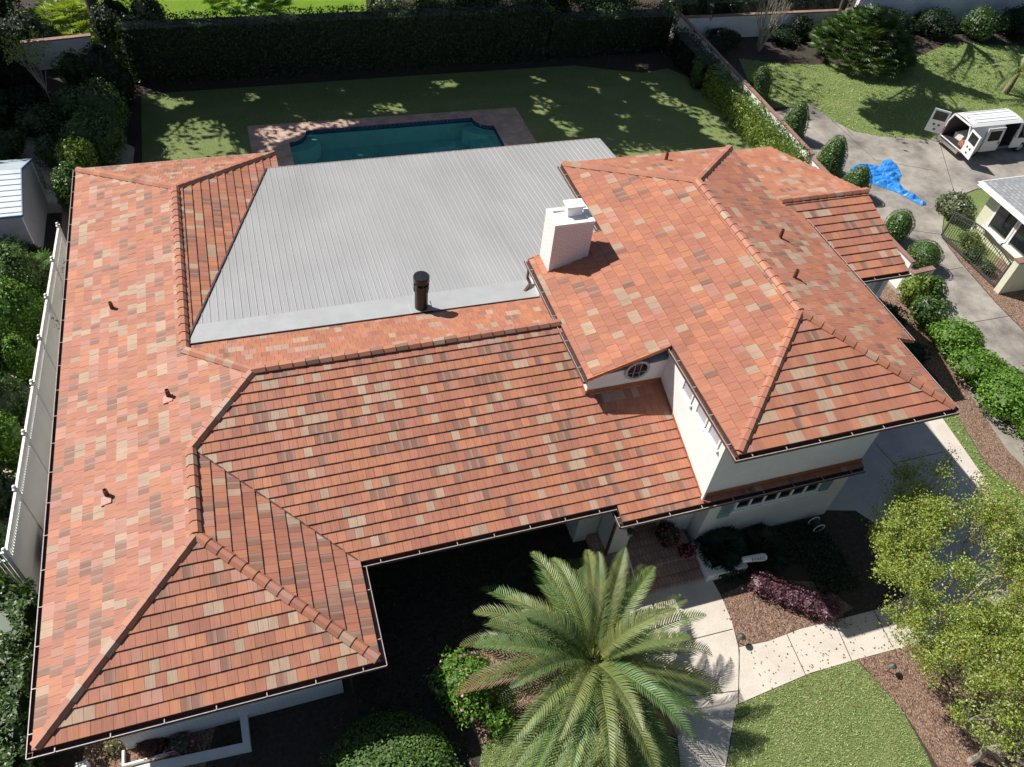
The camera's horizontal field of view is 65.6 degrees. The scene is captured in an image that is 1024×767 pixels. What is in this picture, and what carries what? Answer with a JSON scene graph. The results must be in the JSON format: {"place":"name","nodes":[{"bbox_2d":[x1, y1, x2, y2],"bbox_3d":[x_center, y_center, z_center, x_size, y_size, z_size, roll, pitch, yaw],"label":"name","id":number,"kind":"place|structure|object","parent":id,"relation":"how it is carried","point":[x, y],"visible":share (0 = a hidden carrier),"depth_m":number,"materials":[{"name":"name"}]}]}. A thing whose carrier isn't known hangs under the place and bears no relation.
{"place":"outdoors","nodes":[
{"label":"outdoors","id":0,"kind":"place"},
{"bbox_2d":[61,208,69,240],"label":"side path","id":1,"kind":"structure","parent":0,"point":[65,220],"depth_m":43.01,"materials":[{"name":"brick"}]},
{"bbox_2d":[47,158,81,215],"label":"shrub","id":2,"kind":"object","parent":1,"relation":"on","point":[62,184],"visible":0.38,"depth_m":41.86,"materials":[{"name":"green plant"}]},
{"bbox_2d":[53,0,365,65],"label":"lawn","id":3,"kind":"structure","parent":0,"point":[177,6],"depth_m":62.13,"materials":[{"name":"green plant"}]},
{"bbox_2d":[22,0,100,40],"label":"strappy bush","id":4,"kind":"object","parent":3,"relation":"on","point":[41,8],"visible":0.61,"depth_m":55.29,"materials":[{"name":"green plant"}]},
{"bbox_2d":[85,0,130,57],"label":"shrub","id":5,"kind":"object","parent":3,"relation":"on","point":[106,11],"visible":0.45,"depth_m":52.96,"materials":[{"name":"green plant"}]},
{"bbox_2d":[123,0,171,20],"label":"shrub","id":6,"kind":"object","parent":3,"relation":"on","point":[151,7],"visible":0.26,"depth_m":52.67,"materials":[{"name":"green plant"}]},
{"bbox_2d":[247,107,536,166],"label":"pool paving","id":7,"kind":"structure","parent":0,"point":[510,126],"depth_m":52.48,"materials":[{"name":"beige stone"}]},
{"bbox_2d":[289,117,504,164],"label":"swimming pool","id":8,"kind":"structure","parent":7,"relation":"in","point":[350,143],"depth_m":53.19,"materials":[{"name":"liquid"}]},
{"bbox_2d":[141,65,750,162],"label":"lawn","id":9,"kind":"structure","parent":0,"point":[618,113],"depth_m":54.97,"materials":[{"name":"green plant"}]},
{"bbox_2d":[0,0,1023,766],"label":"ground","id":10,"kind":"structure","parent":0,"point":[306,734],"depth_m":31.25,"materials":[{"name":"green plant"}]},
{"bbox_2d":[0,577,44,766],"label":"corner hedge","id":11,"kind":"object","parent":10,"relation":"on","point":[18,610],"visible":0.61,"depth_m":25.10,"materials":[{"name":"green plant"}]},
{"bbox_2d":[0,56,47,93],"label":"shrub","id":12,"kind":"object","parent":10,"relation":"on","point":[15,73],"visible":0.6,"depth_m":49.24,"materials":[{"name":"green plant"}]},
{"bbox_2d":[0,275,48,585],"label":"yard","id":13,"kind":"structure","parent":10,"relation":"on","point":[11,571],"depth_m":30.62,"materials":[{"name":"green plant"}]},
{"bbox_2d":[0,460,15,524],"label":"shrub","id":14,"kind":"object","parent":13,"relation":"on","point":[7,482],"visible":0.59,"depth_m":29.59,"materials":[{"name":"green plant"}]},
{"bbox_2d":[0,409,22,476],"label":"shrub","id":15,"kind":"object","parent":13,"relation":"on","point":[11,436],"visible":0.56,"depth_m":30.61,"materials":[{"name":"green plant"}]},
{"bbox_2d":[0,370,30,429],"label":"shrub","id":16,"kind":"object","parent":13,"relation":"on","point":[14,398],"visible":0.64,"depth_m":32.03,"materials":[{"name":"green plant"}]},
{"bbox_2d":[0,329,36,388],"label":"shrub","id":17,"kind":"object","parent":13,"relation":"on","point":[20,357],"visible":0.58,"depth_m":33.20,"materials":[{"name":"green plant"}]},
{"bbox_2d":[0,239,49,306],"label":"shrub","id":18,"kind":"object","parent":13,"relation":"on","point":[23,267],"visible":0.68,"depth_m":36.03,"materials":[{"name":"green plant"}]},
{"bbox_2d":[0,234,49,268],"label":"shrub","id":19,"kind":"object","parent":13,"relation":"on","point":[32,248],"visible":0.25,"depth_m":38.69,"materials":[{"name":"green plant"}]},
{"bbox_2d":[0,275,59,349],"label":"shrub","id":20,"kind":"object","parent":13,"relation":"on","point":[21,312],"visible":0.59,"depth_m":34.48,"materials":[{"name":"green plant"}]},
{"bbox_2d":[0,157,48,249],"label":"shed","id":21,"kind":"structure","parent":10,"relation":"on","point":[24,201],"depth_m":39.65,"materials":[{"name":"grey metal"}]},
{"bbox_2d":[0,80,51,120],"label":"shrub","id":22,"kind":"object","parent":10,"relation":"on","point":[26,94],"visible":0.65,"depth_m":48.35,"materials":[{"name":"green plant"}]},
{"bbox_2d":[0,27,54,104],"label":"garden tree","id":23,"kind":"object","parent":10,"relation":"on","point":[19,52],"visible":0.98,"depth_m":47.32,"materials":[{"name":"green plant"}]},
{"bbox_2d":[0,5,62,59],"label":"shrub","id":24,"kind":"object","parent":10,"relation":"on","point":[19,21],"visible":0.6,"depth_m":52.47,"materials":[{"name":"green plant"}]},
{"bbox_2d":[0,222,66,593],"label":"privacy fence","id":25,"kind":"object","parent":10,"relation":"on","point":[25,532],"visible":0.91,"depth_m":31.00,"materials":[{"name":"white plastic"}]},
{"bbox_2d":[20,33,92,69],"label":"garden wall","id":26,"kind":"structure","parent":10,"relation":"on","point":[64,43],"depth_m":52.87,"materials":[{"name":"white paint"}]},
{"bbox_2d":[49,82,86,126],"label":"shrub","id":27,"kind":"object","parent":10,"relation":"on","point":[58,100],"visible":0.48,"depth_m":47.85,"materials":[{"name":"green plant"}]},
{"bbox_2d":[50,47,87,89],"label":"shrub","id":28,"kind":"object","parent":10,"relation":"on","point":[68,72],"visible":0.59,"depth_m":50.52,"materials":[{"name":"green plant"}]},
{"bbox_2d":[17,132,134,212],"bbox_3d":[-26.582,-12.347,46.033,8.800,0.001,8.500,-10,50,-15],"label":"garden bed","id":29,"kind":"object","parent":10,"relation":"on","point":[126,157],"visible":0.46,"depth_m":46.49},
{"bbox_2d":[0,127,28,160],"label":"shrub","id":30,"kind":"object","parent":29,"relation":"on","point":[12,143],"visible":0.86,"depth_m":45.12,"materials":[{"name":"green plant"}]},
{"bbox_2d":[10,101,69,141],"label":"shrub","id":31,"kind":"object","parent":29,"relation":"on","point":[42,119],"visible":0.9,"depth_m":46.87,"materials":[{"name":"green plant"}]},
{"bbox_2d":[32,131,64,169],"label":"shrub","id":32,"kind":"object","parent":29,"relation":"on","point":[43,148],"visible":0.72,"depth_m":45.07,"materials":[{"name":"green plant"}]},
{"bbox_2d":[50,132,100,167],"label":"shrub","id":33,"kind":"object","parent":29,"relation":"on","point":[79,150],"visible":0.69,"depth_m":43.14,"materials":[{"name":"green plant"}]},
{"bbox_2d":[60,73,130,132],"bbox_3d":[-24.582,-16.299,47.086,3.862,4.454,3.334,-10,50,-15],"label":"shrub","id":34,"kind":"object","parent":29,"relation":"on","point":[101,98],"visible":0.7,"depth_m":46.26,"materials":[{"name":"green plant"}]},
{"bbox_2d":[64,106,133,166],"bbox_3d":[-23.456,-13.751,45.324,3.656,3.918,3.130,-10,50,-15],"label":"shrub","id":35,"kind":"object","parent":29,"relation":"on","point":[105,136],"visible":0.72,"depth_m":44.37,"materials":[{"name":"green plant"}]},
{"bbox_2d":[74,37,138,104],"bbox_3d":[-25.233,-19.093,49.565,3.380,4.651,3.870,-10,50,-15],"label":"shrub","id":36,"kind":"object","parent":10,"relation":"on","point":[103,61],"visible":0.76,"depth_m":48.71,"materials":[{"name":"green plant"}]},
{"bbox_2d":[82,726,215,766],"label":"bed","id":37,"kind":"object","parent":10,"relation":"on","point":[94,757],"visible":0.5,"depth_m":25.71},
{"bbox_2d":[134,737,167,760],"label":"shrub","id":38,"kind":"object","parent":37,"relation":"on","point":[149,747],"visible":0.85,"depth_m":25.58,"materials":[{"name":"brown plant"}]},
{"bbox_2d":[163,730,193,756],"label":"shrub","id":39,"kind":"object","parent":37,"relation":"on","point":[179,742],"visible":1,"depth_m":25.73,"materials":[{"name":"green plant"}]},
{"bbox_2d":[137,715,251,766],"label":"planter kerb","id":40,"kind":"structure","parent":10,"relation":"on","point":[245,746],"depth_m":25.69,"materials":[{"name":"white paint"}]},
{"bbox_2d":[114,0,552,85],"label":"hedge","id":41,"kind":"object","parent":10,"relation":"on","point":[176,49],"visible":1,"depth_m":54.91,"materials":[{"name":"green plant"}]},
{"bbox_2d":[318,697,467,766],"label":"round bush","id":42,"kind":"object","parent":10,"relation":"on","point":[402,740],"visible":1,"depth_m":25.44,"materials":[{"name":"green plant"}]},
{"bbox_2d":[25,138,960,760],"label":"house","id":43,"kind":"structure","parent":10,"relation":"on","point":[597,344],"depth_m":29.97,"materials":[{"name":"tile"}]},
{"bbox_2d":[624,360,649,379],"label":"round window","id":44,"kind":"structure","parent":43,"relation":"in","point":[637,370],"depth_m":30.58,"materials":[{"name":"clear glass"}]},
{"bbox_2d":[654,520,680,547],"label":"pot plant","id":45,"kind":"object","parent":43,"relation":"on","point":[667,533],"visible":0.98,"depth_m":31.82,"materials":[{"name":"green plant"}]},
{"bbox_2d":[731,483,821,513],"bbox_3d":[10.640,4.357,31.527,4.060,1.240,0.106,-10,50,-15],"label":"window","id":46,"kind":"structure","parent":43,"relation":"in","point":[812,489],"depth_m":31.79,"materials":[{"name":"white glass"}]},
{"bbox_2d":[458,587,671,746],"bbox_3d":[1.827,10.725,28.554,7.695,0.001,6.828,-10,50,-15],"label":"palm bed","id":47,"kind":"object","parent":10,"relation":"on","point":[480,731],"visible":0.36,"depth_m":28.30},
{"bbox_2d":[421,645,506,729],"bbox_3d":[-1.648,10.314,27.462,2.521,1.626,2.872,-34,59,-31],"label":"shrub","id":48,"kind":"object","parent":47,"relation":"on","point":[455,669],"visible":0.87,"depth_m":27.10,"materials":[{"name":"green plant"}]},
{"bbox_2d":[483,703,516,738],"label":"shrub","id":49,"kind":"object","parent":47,"relation":"on","point":[498,719],"visible":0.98,"depth_m":26.88,"materials":[{"name":"green plant"}]},
{"bbox_2d":[455,547,722,766],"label":"feather palm","id":50,"kind":"object","parent":47,"relation":"on","point":[605,636],"visible":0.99,"depth_m":25.99,"materials":[{"name":"green plant"}]},
{"bbox_2d":[571,0,638,11],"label":"shrub","id":51,"kind":"object","parent":10,"relation":"on","point":[596,3],"visible":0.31,"depth_m":62.35,"materials":[{"name":"green plant"}]},
{"bbox_2d":[352,514,862,765],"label":"ground cover","id":52,"kind":"object","parent":10,"relation":"on","point":[817,574],"visible":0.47,"depth_m":30.97,"materials":[{"name":"green plant"}]},
{"bbox_2d":[542,0,681,60],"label":"hedge","id":53,"kind":"object","parent":10,"relation":"on","point":[594,33],"visible":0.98,"depth_m":60.95,"materials":[{"name":"green plant"}]},
{"bbox_2d":[596,579,739,766],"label":"front walk","id":54,"kind":"structure","parent":10,"relation":"on","point":[707,745],"depth_m":29.45,"materials":[{"name":"concrete"}]},
{"bbox_2d":[664,26,721,90],"bbox_3d":[13.826,-25.025,60.758,2.049,2.585,6.236,-10,50,-15],"label":"shrub","id":55,"kind":"object","parent":10,"relation":"on","point":[685,50],"depth_m":60.70,"materials":[{"name":"green plant"}]},
{"bbox_2d":[691,525,750,580],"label":"sago plant","id":56,"kind":"object","parent":10,"relation":"on","point":[713,540],"visible":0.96,"depth_m":31.77,"materials":[{"name":"green plant"}]},
{"bbox_2d":[669,9,814,163],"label":"garden wall","id":57,"kind":"structure","parent":10,"relation":"on","point":[683,21],"depth_m":57.06,"materials":[{"name":"white paint"}]},
{"bbox_2d":[700,61,810,163],"bbox_3d":[16.623,-18.240,54.948,1.770,2.577,12.633,-10,50,-15],"label":"wall hedge","id":58,"kind":"object","parent":10,"relation":"on","point":[745,117],"depth_m":55.06,"materials":[{"name":"green plant"}]},
{"bbox_2d":[658,0,854,14],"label":"hedge","id":59,"kind":"object","parent":10,"relation":"on","point":[695,7],"visible":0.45,"depth_m":66.10,"materials":[{"name":"green plant"}]},
{"bbox_2d":[684,8,849,37],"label":"garden wall","id":60,"kind":"structure","parent":10,"relation":"on","point":[744,24],"depth_m":65.93,"materials":[{"name":"concrete"}]},
{"bbox_2d":[755,0,794,51],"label":"crape myrtle","id":61,"kind":"object","parent":10,"relation":"on","point":[761,43],"visible":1,"depth_m":63.14,"materials":[{"name":"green plant"}]},
{"bbox_2d":[765,24,800,45],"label":"shrub","id":62,"kind":"object","parent":10,"relation":"on","point":[783,34],"visible":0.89,"depth_m":65.82,"materials":[{"name":"green plant"}]},
{"bbox_2d":[721,580,852,646],"bbox_3d":[10.781,8.687,31.476,5.312,0.001,2.473,-10,50,-15],"label":"front bed","id":63,"kind":"object","parent":10,"relation":"on","point":[742,604],"visible":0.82,"depth_m":31.06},
{"bbox_2d":[742,568,851,627],"bbox_3d":[11.204,8.413,31.186,4.477,0.944,1.327,20,49,11],"label":"purple hedge","id":64,"kind":"object","parent":63,"relation":"on","point":[812,602],"visible":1,"depth_m":31.02,"materials":[{"name":"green plant"}]},
{"bbox_2d":[807,3,917,77],"bbox_3d":[28.851,-28.409,64.389,9.147,4.279,9.382,-10,50,-15],"label":"bush","id":65,"kind":"object","parent":10,"relation":"on","point":[884,25],"visible":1,"depth_m":63.16,"materials":[{"name":"green plant"}]},
{"bbox_2d":[740,42,1023,528],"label":"grass","id":66,"kind":"structure","parent":10,"relation":"on","point":[932,77],"depth_m":62.72,"materials":[{"name":"green plant"}]},
{"bbox_2d":[910,5,959,41],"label":"shrub","id":67,"kind":"object","parent":10,"relation":"on","point":[935,22],"visible":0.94,"depth_m":69.07,"materials":[{"name":"green plant"}]},
{"bbox_2d":[855,0,1023,24],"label":"garden wall","id":68,"kind":"structure","parent":10,"relation":"on","point":[958,9],"depth_m":70.99,"materials":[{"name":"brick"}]},
{"bbox_2d":[858,637,1023,766],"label":"corner bed","id":69,"kind":"object","parent":10,"relation":"on","point":[920,702],"visible":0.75,"depth_m":29.26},
{"bbox_2d":[861,443,1023,691],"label":"street tree","id":70,"kind":"object","parent":69,"relation":"on","point":[891,543],"visible":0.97,"depth_m":28.20,"materials":[{"name":"green plant"}]},
{"bbox_2d":[924,595,1023,766],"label":"street tree","id":71,"kind":"object","parent":69,"relation":"on","point":[998,681],"visible":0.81,"depth_m":24.93,"materials":[{"name":"green plant"}]},
{"bbox_2d":[879,283,1023,494],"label":"hedge bed","id":72,"kind":"object","parent":10,"relation":"on","point":[1000,459],"visible":0.46,"depth_m":39.53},
{"bbox_2d":[896,275,933,304],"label":"shrub","id":73,"kind":"object","parent":72,"relation":"on","point":[911,288],"visible":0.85,"depth_m":43.84,"materials":[{"name":"green plant"}]},
{"bbox_2d":[908,293,956,331],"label":"shrub","id":74,"kind":"object","parent":72,"relation":"on","point":[925,309],"visible":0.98,"depth_m":42.52,"materials":[{"name":"green plant"}]},
{"bbox_2d":[922,273,948,300],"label":"shrub","id":75,"kind":"object","parent":72,"relation":"on","point":[938,287],"visible":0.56,"depth_m":44.02,"materials":[{"name":"green plant"}]},
{"bbox_2d":[923,314,991,358],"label":"shrub","id":76,"kind":"object","parent":72,"relation":"on","point":[947,335],"visible":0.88,"depth_m":41.46,"materials":[{"name":"green plant"}]},
{"bbox_2d":[947,345,1008,389],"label":"shrub","id":77,"kind":"object","parent":72,"relation":"on","point":[975,363],"visible":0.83,"depth_m":40.20,"materials":[{"name":"green plant"}]},
{"bbox_2d":[968,358,1023,426],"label":"shrub","id":78,"kind":"object","parent":72,"relation":"on","point":[1004,392],"visible":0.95,"depth_m":38.85,"materials":[{"name":"green plant"}]},
{"bbox_2d":[928,418,1017,550],"bbox_3d":[21.318,4.912,36.153,1.241,0.001,13.578,-3,48,-9],"label":"kerb strip","id":79,"kind":"object","parent":10,"relation":"on","point":[945,436],"visible":0.34,"depth_m":37.52,"materials":[{"name":"concrete"}]},
{"bbox_2d":[943,238,1023,329],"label":"mulch bed","id":80,"kind":"object","parent":10,"relation":"on","point":[1010,303],"visible":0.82,"depth_m":46.19,"materials":[{"name":"brown wood"}]},
{"bbox_2d":[994,257,1023,293],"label":"pillar wall","id":81,"kind":"structure","parent":80,"relation":"on","point":[1012,279],"depth_m":45.57,"materials":[{"name":"beige paint"}]},
{"bbox_2d":[941,212,1012,286],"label":"driveway gate","id":82,"kind":"structure","parent":81,"relation":"attached to","point":[994,284],"depth_m":47.08,"materials":[{"name":"metal"}]},
{"bbox_2d":[943,389,1023,535],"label":"grass strip","id":83,"kind":"object","parent":10,"relation":"on","point":[962,442],"depth_m":37.52,"materials":[{"name":"green plant"}]},
{"bbox_2d":[956,4,1011,42],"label":"shrub","id":84,"kind":"object","parent":10,"relation":"on","point":[982,22],"visible":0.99,"depth_m":69.31,"materials":[{"name":"green plant"}]},
{"bbox_2d":[970,176,1023,264],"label":"neighbour house","id":85,"kind":"structure","parent":10,"relation":"on","point":[1000,219],"depth_m":47.79,"materials":[{"name":"beige paint"}]},
{"bbox_2d":[981,204,1019,244],"bbox_3d":[29.523,-9.684,47.883,0.345,1.960,1.900,-10,50,-15],"label":"window","id":86,"kind":"structure","parent":85,"relation":"in","point":[1004,223],"depth_m":48.00,"materials":[{"name":"white wood"}]},
{"bbox_2d":[1001,222,1023,257],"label":"window","id":87,"kind":"structure","parent":85,"relation":"in","point":[1017,241],"depth_m":47.23,"materials":[{"name":"white wood"}]},
{"bbox_2d":[995,1,1023,41],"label":"shrub","id":88,"kind":"object","parent":10,"relation":"on","point":[1016,23],"visible":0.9,"depth_m":70.28,"materials":[{"name":"green plant"}]},
{"bbox_2d":[480,717,677,766],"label":"lawn","id":89,"kind":"structure","parent":0,"point":[491,742],"depth_m":26.95,"materials":[{"name":"green plant"}]},
{"bbox_2d":[480,660,931,766],"bbox_3d":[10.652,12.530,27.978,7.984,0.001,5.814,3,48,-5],"label":"front lawn","id":90,"kind":"structure","parent":0,"point":[771,739],"depth_m":28.28,"materials":[{"name":"green plant"}]},
{"bbox_2d":[736,551,1019,704],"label":"sidewalk","id":91,"kind":"structure","parent":0,"point":[752,681],"depth_m":30.45,"materials":[{"name":"concrete"}]},
{"bbox_2d":[724,568,958,729],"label":"fallen leaves","id":92,"kind":"object","parent":91,"relation":"on","point":[829,650],"visible":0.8,"depth_m":30.25,"materials":[{"name":"brown plant"}]},
{"bbox_2d":[739,43,1023,138],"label":"side lawn","id":93,"kind":"structure","parent":0,"point":[945,86],"depth_m":62.64,"materials":[{"name":"green plant"}]},
{"bbox_2d":[749,64,772,101],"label":"clipped bush","id":94,"kind":"object","parent":93,"relation":"on","point":[760,82],"visible":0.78,"depth_m":57.82,"materials":[{"name":"green plant"}]},
{"bbox_2d":[989,50,1023,94],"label":"palm","id":95,"kind":"object","parent":93,"relation":"on","point":[1015,74],"visible":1,"depth_m":62.51,"materials":[{"name":"green plant"}]},
{"bbox_2d":[775,104,1023,465],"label":"side driveway","id":96,"kind":"structure","parent":0,"point":[971,298],"depth_m":52.91,"materials":[{"name":"concrete"}]},
{"bbox_2d":[783,101,809,138],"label":"clipped bush","id":97,"kind":"object","parent":96,"relation":"on","point":[795,119],"visible":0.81,"depth_m":54.57,"materials":[{"name":"green plant"}]},
{"bbox_2d":[816,135,848,176],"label":"clipped bush","id":98,"kind":"object","parent":96,"relation":"on","point":[831,157],"visible":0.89,"depth_m":51.86,"materials":[{"name":"green plant"}]},
{"bbox_2d":[842,164,872,191],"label":"clipped bush","id":99,"kind":"object","parent":96,"relation":"on","point":[860,176],"visible":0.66,"depth_m":50.40,"materials":[{"name":"green plant"}]},
{"bbox_2d":[810,157,915,288],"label":"garden wall","id":100,"kind":"structure","parent":96,"relation":"on","point":[909,260],"depth_m":45.27,"materials":[{"name":"white paint"}]},
{"bbox_2d":[851,159,925,204],"bbox_3d":[25.144,-13.490,53.058,4.237,0.327,5.289,-10,50,-15],"label":"tarp","id":101,"kind":"object","parent":96,"relation":"on","point":[886,174],"visible":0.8,"depth_m":53.38,"materials":[{"name":"blue plastic"}]},
{"bbox_2d":[884,209,915,242],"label":"clipped bush","id":102,"kind":"object","parent":96,"relation":"on","point":[898,225],"visible":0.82,"depth_m":47.53,"materials":[{"name":"green plant"}]},
{"bbox_2d":[907,239,944,268],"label":"clipped bush","id":103,"kind":"object","parent":96,"relation":"on","point":[924,253],"visible":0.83,"depth_m":46.11,"materials":[{"name":"green plant"}]},
{"bbox_2d":[924,108,1023,159],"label":"van","id":104,"kind":"object","parent":96,"relation":"on","point":[993,129],"visible":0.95,"depth_m":56.08,"materials":[{"name":"white paint"}]},
{"bbox_2d":[827,422,1023,659],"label":"front driveway","id":105,"kind":"structure","parent":0,"point":[856,492],"depth_m":36.05,"materials":[{"name":"concrete"}]},
{"bbox_2d":[943,189,998,264],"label":"lawn","id":106,"kind":"structure","parent":0,"point":[981,197],"depth_m":50.59,"materials":[{"name":"green plant"}]},
{"bbox_2d":[934,189,977,222],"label":"shrub","id":107,"kind":"object","parent":106,"relation":"on","point":[949,203],"visible":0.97,"depth_m":50.13,"materials":[{"name":"green plant"}]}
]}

